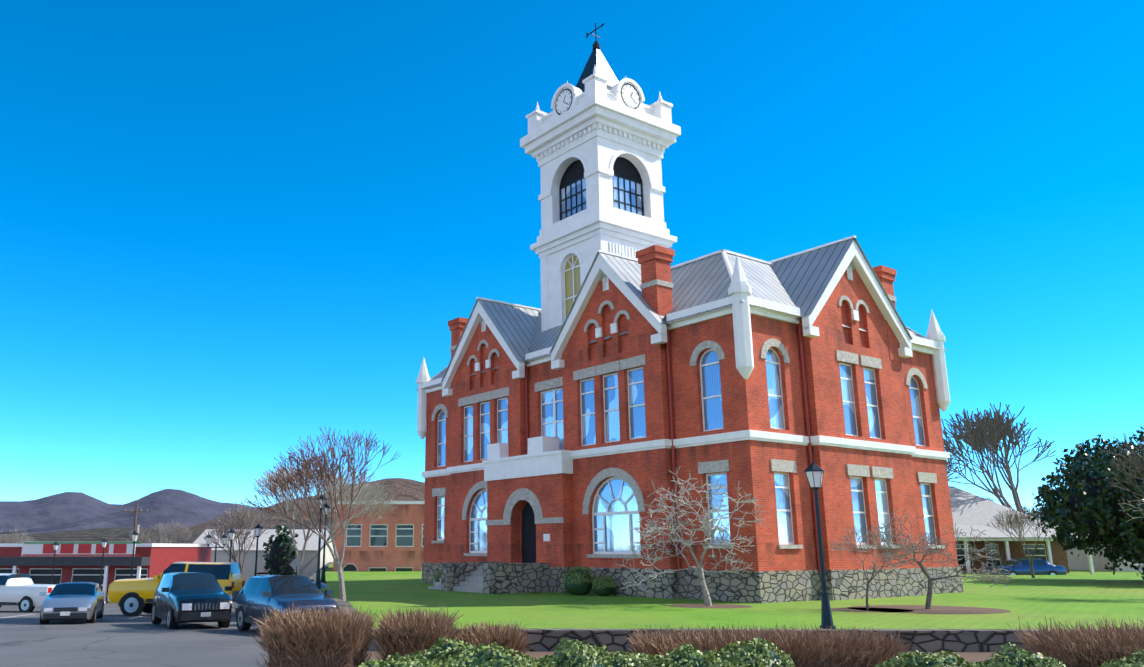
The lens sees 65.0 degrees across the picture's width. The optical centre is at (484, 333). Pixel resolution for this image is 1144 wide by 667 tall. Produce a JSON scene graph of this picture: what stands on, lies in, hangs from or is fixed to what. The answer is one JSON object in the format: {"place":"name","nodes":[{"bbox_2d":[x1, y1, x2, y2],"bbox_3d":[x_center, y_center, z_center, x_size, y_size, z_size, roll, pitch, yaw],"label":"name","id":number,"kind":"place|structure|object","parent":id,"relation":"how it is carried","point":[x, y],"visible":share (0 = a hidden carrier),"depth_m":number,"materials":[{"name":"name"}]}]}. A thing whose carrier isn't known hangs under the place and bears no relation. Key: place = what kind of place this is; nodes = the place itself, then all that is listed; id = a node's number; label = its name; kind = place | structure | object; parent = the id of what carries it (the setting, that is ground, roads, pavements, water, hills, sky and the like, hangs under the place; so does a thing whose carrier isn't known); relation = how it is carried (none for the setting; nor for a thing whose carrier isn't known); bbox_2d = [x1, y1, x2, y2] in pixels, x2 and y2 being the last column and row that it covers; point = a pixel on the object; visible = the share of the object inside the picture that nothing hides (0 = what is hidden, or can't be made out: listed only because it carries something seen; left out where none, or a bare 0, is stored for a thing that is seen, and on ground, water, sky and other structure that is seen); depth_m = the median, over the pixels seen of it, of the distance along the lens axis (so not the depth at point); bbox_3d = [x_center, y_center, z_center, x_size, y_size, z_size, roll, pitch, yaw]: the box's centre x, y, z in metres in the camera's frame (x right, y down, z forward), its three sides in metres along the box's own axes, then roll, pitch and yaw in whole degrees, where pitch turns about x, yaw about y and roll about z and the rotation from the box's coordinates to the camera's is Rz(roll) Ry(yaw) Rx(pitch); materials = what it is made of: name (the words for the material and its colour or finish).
{"place":"outdoors","nodes":[
{"label":"outdoors","id":0,"kind":"place"},
{"bbox_2d":[0,489,256,533],"bbox_3d":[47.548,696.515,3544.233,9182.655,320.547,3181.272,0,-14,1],"label":"hill ridge","id":1,"kind":"structure","parent":0,"point":[164,507],"depth_m":4280.41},
{"bbox_2d":[0,602,269,666],"bbox_3d":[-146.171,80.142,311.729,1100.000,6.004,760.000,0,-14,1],"label":"road asphalt","id":2,"kind":"structure","parent":0,"point":[114,636],"depth_m":22.84,"materials":[{"name":"grey asphalt"}]},
{"bbox_2d":[0,527,35,542],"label":"bare tree","id":3,"kind":"object","parent":2,"relation":"on","point":[16,536],"visible":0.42,"depth_m":158.23,"materials":[{"name":"grey plant"}]},
{"bbox_2d":[0,573,55,612],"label":"white pickup truck","id":4,"kind":"object","parent":2,"relation":"on","point":[21,591],"visible":0.73,"depth_m":44.62,"materials":[{"name":"white paint"}]},
{"bbox_2d":[51,542,58,583],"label":"street lamp","id":5,"kind":"object","parent":2,"relation":"on","point":[55,546],"visible":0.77,"depth_m":61.35,"materials":[{"name":"black metal"}]},
{"bbox_2d":[39,582,103,623],"bbox_3d":[-15.860,10.389,34.496,2.223,1.470,4.918,4,-14,-17],"label":"silver sedan car","id":6,"kind":"object","parent":2,"relation":"on","point":[74,601],"visible":1,"depth_m":32.85,"materials":[{"name":"grey paint"}]},
{"bbox_2d":[99,538,107,587],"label":"street lamp","id":7,"kind":"object","parent":2,"relation":"on","point":[104,541],"visible":0.56,"depth_m":56.46,"materials":[{"name":"black metal"}]},
{"bbox_2d":[0,542,212,602],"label":"storefront building","id":8,"kind":"structure","parent":2,"relation":"on","point":[78,561],"depth_m":64.00,"materials":[{"name":"red paint"}]},
{"bbox_2d":[130,530,138,578],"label":"street lamp","id":9,"kind":"object","parent":2,"relation":"on","point":[134,535],"visible":0.65,"depth_m":47.73,"materials":[{"name":"black metal"}]},
{"bbox_2d":[123,503,148,533],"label":"utility pole","id":10,"kind":"object","parent":2,"relation":"on","point":[136,527],"visible":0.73,"depth_m":82.51,"materials":[{"name":"brown wood"}]},
{"bbox_2d":[0,510,131,533],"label":"power lines","id":11,"kind":"object","parent":10,"relation":"attached to","point":[38,529],"visible":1,"depth_m":87.39,"materials":[{"name":"black metal"}]},
{"bbox_2d":[128,521,194,543],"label":"bare tree","id":12,"kind":"object","parent":2,"relation":"on","point":[164,534],"visible":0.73,"depth_m":137.14,"materials":[{"name":"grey plant"}]},
{"bbox_2d":[107,562,244,615],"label":"yellow blazer","id":13,"kind":"object","parent":2,"relation":"on","point":[133,597],"visible":0.62,"depth_m":40.04,"materials":[{"name":"yellow paint"}]},
{"bbox_2d":[151,572,231,628],"bbox_3d":[-10.300,9.327,31.272,2.327,1.800,4.918,7,-15,-28],"label":"suv","id":14,"kind":"object","parent":2,"relation":"on","point":[187,597],"visible":1,"depth_m":29.81,"materials":[{"name":"black paint"}]},
{"bbox_2d":[205,534,228,561],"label":"street lamp","id":15,"kind":"object","parent":2,"relation":"on","point":[209,537],"visible":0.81,"depth_m":50.55,"materials":[{"name":"black metal"}]},
{"bbox_2d":[227,529,235,561],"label":"street lamp","id":16,"kind":"object","parent":2,"relation":"on","point":[231,534],"visible":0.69,"depth_m":45.73,"materials":[{"name":"black metal"}]},
{"bbox_2d":[203,501,278,572],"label":"pale tree","id":17,"kind":"object","parent":2,"relation":"on","point":[225,525],"visible":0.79,"depth_m":76.53,"materials":[{"name":"grey plant"}]},
{"bbox_2d":[253,523,262,575],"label":"street lamp","id":18,"kind":"object","parent":2,"relation":"on","point":[258,528],"visible":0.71,"depth_m":41.84,"materials":[{"name":"black metal"}]},
{"bbox_2d":[262,525,298,574],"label":"evergreen tree","id":19,"kind":"object","parent":2,"relation":"on","point":[282,556],"visible":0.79,"depth_m":92.40,"materials":[{"name":"green plant"}]},
{"bbox_2d":[235,575,337,630],"bbox_3d":[-6.153,8.347,27.547,2.221,1.700,4.608,9,-16,-33],"label":"car","id":20,"kind":"object","parent":2,"relation":"on","point":[256,596],"visible":0.71,"depth_m":27.05,"materials":[{"name":"blue paint"},{"name":"black plastic"},{"name":"glass"}]},
{"bbox_2d":[290,557,303,574],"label":"road sign back","id":21,"kind":"object","parent":2,"relation":"on","point":[296,564],"visible":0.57,"depth_m":47.41,"materials":[{"name":"grey metal"}]},
{"bbox_2d":[313,582,329,587],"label":"dark car","id":22,"kind":"object","parent":2,"relation":"on","point":[323,585],"depth_m":40.78,"materials":[{"name":"grey paint"}]},
{"bbox_2d":[250,462,397,574],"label":"pale tree","id":23,"kind":"object","parent":2,"relation":"on","point":[368,504],"visible":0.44,"depth_m":54.18,"materials":[{"name":"brown plant"}]},
{"bbox_2d":[0,520,334,543],"bbox_3d":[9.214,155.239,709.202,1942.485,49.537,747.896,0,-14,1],"label":"wooded hills","id":24,"kind":"structure","parent":0,"point":[119,534],"depth_m":848.96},
{"bbox_2d":[162,478,424,532],"bbox_3d":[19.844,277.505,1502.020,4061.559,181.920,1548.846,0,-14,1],"label":"hill ridge","id":25,"kind":"structure","parent":0,"point":[402,489],"depth_m":1905.61,"materials":[{"name":"brown plant"}]},
{"bbox_2d":[0,0,1143,518],"label":"sky","id":26,"kind":"structure","parent":0,"point":[232,232],"materials":[{"name":"blue"}]},
{"bbox_2d":[520,23,680,331],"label":"clock tower","id":27,"kind":"structure","parent":0,"point":[598,140],"depth_m":42.47,"materials":[{"name":"white paint"}]},
{"bbox_2d":[363,651,1045,663],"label":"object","id":28,"kind":"structure","parent":0,"point":[975,656],"depth_m":17.61,"materials":[{"name":"plant"}]},
{"bbox_2d":[250,604,379,666],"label":"ornamental grass","id":29,"kind":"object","parent":28,"relation":"on","point":[333,638],"depth_m":13.33,"materials":[{"name":"brown plant"}]},
{"bbox_2d":[358,659,384,666],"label":"shrub","id":30,"kind":"object","parent":28,"relation":"on","point":[373,663],"visible":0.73,"depth_m":11.64,"materials":[{"name":"green plant"}]},
{"bbox_2d":[378,652,444,666],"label":"shrub","id":31,"kind":"object","parent":28,"relation":"on","point":[405,661],"visible":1,"depth_m":10.66,"materials":[{"name":"green plant"}]},
{"bbox_2d":[368,605,463,663],"bbox_3d":[-1.079,4.912,14.120,1.493,1.155,1.521,0,-14,1],"label":"brown hedge","id":32,"kind":"object","parent":28,"relation":"on","point":[407,633],"visible":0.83,"depth_m":13.71,"materials":[{"name":"brown plant"}]},
{"bbox_2d":[399,636,490,663],"bbox_3d":[-0.466,4.605,12.148,1.516,0.907,1.070,0,-14,1],"label":"shrub","id":33,"kind":"object","parent":28,"relation":"on","point":[443,651],"visible":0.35,"depth_m":12.07,"materials":[{"name":"green plant"}]},
{"bbox_2d":[420,642,539,666],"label":"boxwood","id":34,"kind":"object","parent":28,"relation":"on","point":[493,657],"visible":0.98,"depth_m":10.87,"materials":[{"name":"green plant"}]},
{"bbox_2d":[454,619,532,655],"bbox_3d":[0.122,5.129,14.505,1.379,0.914,1.466,0,-14,1],"label":"brown hedge","id":35,"kind":"object","parent":28,"relation":"on","point":[514,638],"visible":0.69,"depth_m":14.23,"materials":[{"name":"brown plant"}]},
{"bbox_2d":[539,638,613,666],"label":"shrub","id":36,"kind":"object","parent":28,"relation":"on","point":[575,654],"visible":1,"depth_m":10.60,"materials":[{"name":"green plant"}]},
{"bbox_2d":[602,650,665,666],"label":"shrub","id":37,"kind":"object","parent":28,"relation":"on","point":[621,659],"visible":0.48,"depth_m":11.95,"materials":[{"name":"green plant"}]},
{"bbox_2d":[637,643,733,666],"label":"shrub","id":38,"kind":"object","parent":28,"relation":"on","point":[691,657],"visible":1,"depth_m":10.56,"materials":[{"name":"green plant"}]},
{"bbox_2d":[309,562,1141,651],"bbox_3d":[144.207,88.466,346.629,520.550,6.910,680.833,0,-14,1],"label":"stone retaining wall","id":39,"kind":"structure","parent":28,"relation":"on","point":[923,640],"depth_m":18.18,"materials":[{"name":"stone"}]},
{"bbox_2d":[703,636,794,666],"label":"bush","id":40,"kind":"object","parent":28,"relation":"on","point":[748,654],"visible":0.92,"depth_m":11.69,"materials":[{"name":"green plant"}]},
{"bbox_2d":[625,622,916,666],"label":"hedge","id":41,"kind":"object","parent":28,"relation":"on","point":[805,648],"visible":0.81,"depth_m":13.71,"materials":[{"name":"brown plant"}]},
{"bbox_2d":[875,650,969,666],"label":"bush","id":42,"kind":"object","parent":28,"relation":"on","point":[933,659],"visible":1,"depth_m":11.46,"materials":[{"name":"green plant"}]},
{"bbox_2d":[965,642,1065,666],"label":"bush","id":43,"kind":"object","parent":28,"relation":"on","point":[1020,657],"visible":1,"depth_m":10.40,"materials":[{"name":"green plant"}]},
{"bbox_2d":[1007,616,1143,666],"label":"brown hedge","id":44,"kind":"object","parent":28,"relation":"on","point":[1091,647],"visible":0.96,"depth_m":12.78,"materials":[{"name":"brown plant"}]},
{"bbox_2d":[1101,649,1143,666],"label":"bush","id":45,"kind":"object","parent":28,"relation":"on","point":[1132,661],"visible":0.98,"depth_m":11.77,"materials":[{"name":"green plant"}]},
{"bbox_2d":[315,563,1143,628],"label":"lawn ground","id":46,"kind":"structure","parent":0,"point":[1074,596],"depth_m":27.21,"materials":[{"name":"green plant"}]},
{"bbox_2d":[193,529,333,583],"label":"white building","id":47,"kind":"structure","parent":46,"relation":"on","point":[311,551],"depth_m":97.43,"materials":[{"name":"beige paint"}]},
{"bbox_2d":[315,495,326,588],"bbox_3d":[-6.833,8.633,36.953,0.470,3.980,0.407,0,-14,1],"label":"street lamp","id":48,"kind":"object","parent":46,"relation":"on","point":[318,581],"visible":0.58,"depth_m":36.81,"materials":[{"name":"black metal"}]},
{"bbox_2d":[244,427,399,600],"bbox_3d":[-5.562,6.125,30.072,4.125,5.875,4.780,11,-18,-39],"label":"red tree","id":49,"kind":"object","parent":46,"relation":"on","point":[315,465],"visible":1,"depth_m":30.00,"materials":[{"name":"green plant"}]},
{"bbox_2d":[320,503,330,583],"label":"street lamp","id":50,"kind":"object","parent":46,"relation":"on","point":[327,509],"visible":0.71,"depth_m":44.62,"materials":[{"name":"black metal"}]},
{"bbox_2d":[333,501,424,570],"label":"pink brick building","id":51,"kind":"structure","parent":46,"relation":"on","point":[392,541],"depth_m":68.24,"materials":[{"name":"brick"}]},
{"bbox_2d":[435,572,440,581],"bbox_3d":[-1.752,10.992,39.881,0.922,0.825,0.993,0,-14,1],"label":"entrance shrub","id":52,"kind":"object","parent":46,"relation":"on","point":[437,577],"visible":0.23,"depth_m":39.65,"materials":[{"name":"green plant"}]},
{"bbox_2d":[563,566,592,594],"bbox_3d":[3.596,9.455,34.066,1.173,1.121,1.279,0,-14,1],"label":"entrance shrub","id":53,"kind":"object","parent":46,"relation":"on","point":[576,581],"visible":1,"depth_m":33.70,"materials":[{"name":"green plant"}]},
{"bbox_2d":[592,574,615,595],"bbox_3d":[4.489,9.458,33.462,0.897,0.808,0.974,0,-14,1],"label":"entrance shrub","id":54,"kind":"object","parent":46,"relation":"on","point":[602,585],"visible":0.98,"depth_m":33.19,"materials":[{"name":"green plant"}]},
{"bbox_2d":[416,235,963,602],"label":"courthouse","id":55,"kind":"structure","parent":46,"relation":"on","point":[552,454],"depth_m":34.55,"materials":[{"name":"brick"}]},
{"bbox_2d":[616,467,765,605],"bbox_3d":[6.599,6.602,28.761,4.542,4.404,5.822,0,-14,1],"label":"ornamental tree","id":56,"kind":"object","parent":46,"relation":"on","point":[703,585],"visible":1,"depth_m":28.31,"materials":[{"name":"beige plant"}]},
{"bbox_2d":[804,460,835,628],"bbox_3d":[7.381,4.614,19.570,0.470,3.680,0.407,0,-14,1],"label":"street lamp","id":57,"kind":"object","parent":46,"relation":"on","point":[814,472],"visible":0.94,"depth_m":19.53,"materials":[{"name":"black metal"}]},
{"bbox_2d":[830,523,928,609],"bbox_3d":[11.387,6.784,25.785,2.678,2.539,2.407,-10,-17,35],"label":"tree","id":58,"kind":"object","parent":46,"relation":"on","point":[886,539],"visible":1,"depth_m":25.91,"materials":[{"name":"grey plant"}]},
{"bbox_2d":[868,508,1012,608],"bbox_3d":[13.352,6.625,26.032,2.999,3.010,3.665,11,-17,-38],"label":"tree","id":59,"kind":"object","parent":46,"relation":"on","point":[980,577],"visible":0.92,"depth_m":26.04,"materials":[{"name":"brown plant"}]},
{"bbox_2d":[946,457,963,479],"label":"tall bare tree","id":60,"kind":"object","parent":46,"relation":"on","point":[956,477],"visible":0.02,"depth_m":76.02,"materials":[{"name":"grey plant"}]},
{"bbox_2d":[941,402,1055,511],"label":"tall bare tree","id":61,"kind":"object","parent":46,"relation":"on","point":[988,433],"visible":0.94,"depth_m":69.26,"materials":[{"name":"brown plant"}]},
{"bbox_2d":[949,486,1094,573],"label":"house","id":62,"kind":"structure","parent":46,"relation":"on","point":[975,512],"depth_m":63.57,"materials":[{"name":"stone"}]},
{"bbox_2d":[986,505,1058,577],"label":"bare tree","id":63,"kind":"object","parent":46,"relation":"on","point":[1015,518],"visible":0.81,"depth_m":53.19,"materials":[{"name":"grey plant"}]},
{"bbox_2d":[981,558,1066,574],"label":"blue car","id":64,"kind":"object","parent":46,"relation":"on","point":[1019,566],"visible":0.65,"depth_m":58.59,"materials":[{"name":"blue paint"}]},
{"bbox_2d":[1014,506,1043,519],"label":"bare tree","id":65,"kind":"object","parent":46,"relation":"on","point":[1035,509],"visible":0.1,"depth_m":132.28,"materials":[{"name":"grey plant"}]},
{"bbox_2d":[1028,426,1143,579],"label":"evergreen tree","id":66,"kind":"object","parent":46,"relation":"on","point":[1088,500],"visible":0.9,"depth_m":46.21,"materials":[{"name":"green plant"}]},
{"bbox_2d":[1059,521,1143,571],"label":"wall","id":67,"kind":"structure","parent":46,"relation":"on","point":[1076,562],"depth_m":69.52,"materials":[{"name":"beige"}]},
{"bbox_2d":[1103,433,1143,496],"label":"tree","id":68,"kind":"object","parent":46,"relation":"on","point":[1136,458],"visible":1,"depth_m":32.78,"materials":[{"name":"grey plant"}]},
{"bbox_2d":[1118,487,1143,568],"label":"white tree","id":69,"kind":"object","parent":46,"relation":"on","point":[1137,500],"visible":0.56,"depth_m":43.00,"materials":[{"name":"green plant"}]}
]}

